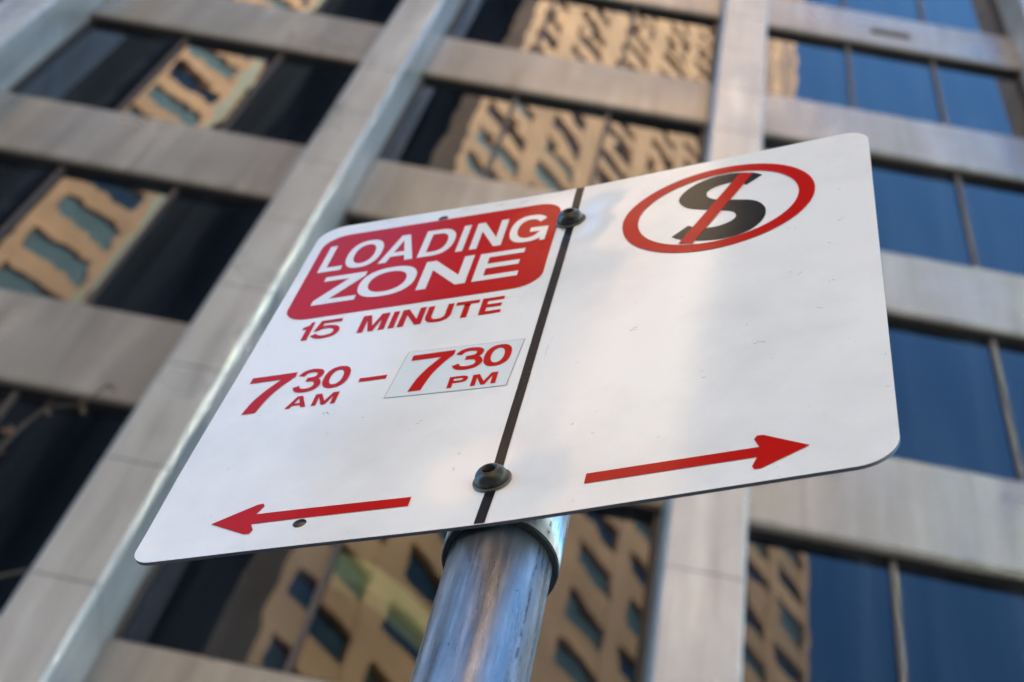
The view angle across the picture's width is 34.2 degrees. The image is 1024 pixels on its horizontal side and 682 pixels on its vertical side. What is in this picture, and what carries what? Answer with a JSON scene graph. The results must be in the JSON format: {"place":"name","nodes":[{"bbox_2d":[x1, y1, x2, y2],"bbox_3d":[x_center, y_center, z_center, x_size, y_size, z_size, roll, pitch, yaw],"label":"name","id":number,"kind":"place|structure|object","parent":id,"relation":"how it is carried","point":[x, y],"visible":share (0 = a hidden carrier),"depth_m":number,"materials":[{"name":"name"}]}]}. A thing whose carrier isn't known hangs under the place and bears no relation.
{"place":"outdoors","nodes":[
{"label":"outdoors","id":0,"kind":"place"},
{"bbox_2d":[0,383,116,577],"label":"street tree","id":1,"kind":"object","parent":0,"point":[11,433],"visible":1,"depth_m":6.89,"materials":[{"name":"brown plant"}]},
{"bbox_2d":[0,0,1023,681],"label":"office building","id":2,"kind":"structure","parent":0,"point":[186,186],"depth_m":13.95,"materials":[{"name":"grey concrete"}]},
{"bbox_2d":[0,379,136,614],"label":"window","id":3,"kind":"structure","parent":2,"relation":"in","point":[47,465],"depth_m":11.31,"materials":[{"name":"black glass"}]},
{"bbox_2d":[0,149,271,324],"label":"window","id":4,"kind":"structure","parent":2,"relation":"in","point":[111,239],"depth_m":14.18,"materials":[{"name":"black glass"}]},
{"bbox_2d":[6,15,360,145],"bbox_3d":[-3.193,-2.663,17.172,3.279,2.394,0.101,11,-60,4],"label":"window","id":5,"kind":"structure","parent":2,"relation":"in","point":[127,67],"depth_m":17.25,"materials":[{"name":"black glass"}]},
{"bbox_2d":[240,0,402,25],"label":"window","id":6,"kind":"structure","parent":2,"relation":"in","point":[378,12],"depth_m":19.65,"materials":[{"name":"black glass"}]},
{"bbox_2d":[337,212,385,228],"bbox_3d":[-0.142,-0.248,13.843,3.134,2.394,0.101,11,-60,4],"label":"window","id":7,"kind":"structure","parent":2,"relation":"in","point":[349,219],"depth_m":14.91,"materials":[{"name":"black glass"}]},
{"bbox_2d":[111,503,661,681],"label":"window","id":8,"kind":"structure","parent":2,"relation":"in","point":[257,610],"depth_m":10.44,"materials":[{"name":"black glass"}]},
{"bbox_2d":[376,74,706,191],"bbox_3d":[0.380,-1.993,16.949,3.134,2.394,0.101,11,-60,4],"label":"window","id":9,"kind":"structure","parent":2,"relation":"in","point":[477,130],"depth_m":17.15,"materials":[{"name":"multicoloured glass"}]},
{"bbox_2d":[444,0,719,83],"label":"window","id":10,"kind":"structure","parent":2,"relation":"in","point":[621,34],"depth_m":20.06,"materials":[{"name":"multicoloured glass"}]},
{"bbox_2d":[742,523,1023,681],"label":"window","id":11,"kind":"structure","parent":2,"relation":"in","point":[817,609],"depth_m":11.02,"materials":[{"name":"blue glass"}]},
{"bbox_2d":[762,134,1023,276],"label":"window","id":12,"kind":"structure","parent":2,"relation":"in","point":[924,210],"depth_m":16.83,"materials":[{"name":"blue glass"}]},
{"bbox_2d":[765,26,1023,138],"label":"window","id":13,"kind":"structure","parent":2,"relation":"in","point":[799,65],"depth_m":19.96,"materials":[{"name":"blue glass"}]},
{"bbox_2d":[794,0,1008,37],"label":"window","id":14,"kind":"structure","parent":2,"relation":"in","point":[981,16],"depth_m":22.49,"materials":[{"name":"blue glass"}]},
{"bbox_2d":[887,312,1023,482],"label":"window","id":15,"kind":"structure","parent":2,"relation":"in","point":[959,389],"depth_m":13.67,"materials":[{"name":"blue glass"}]},
{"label":"pavement","id":16,"kind":"structure","parent":0,"visible":0},
{"bbox_2d":[134,133,899,681],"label":"parking sign","id":17,"kind":"object","parent":16,"relation":"on","point":[500,393],"visible":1,"depth_m":1.03,"materials":[{"name":"metal"}]}
]}

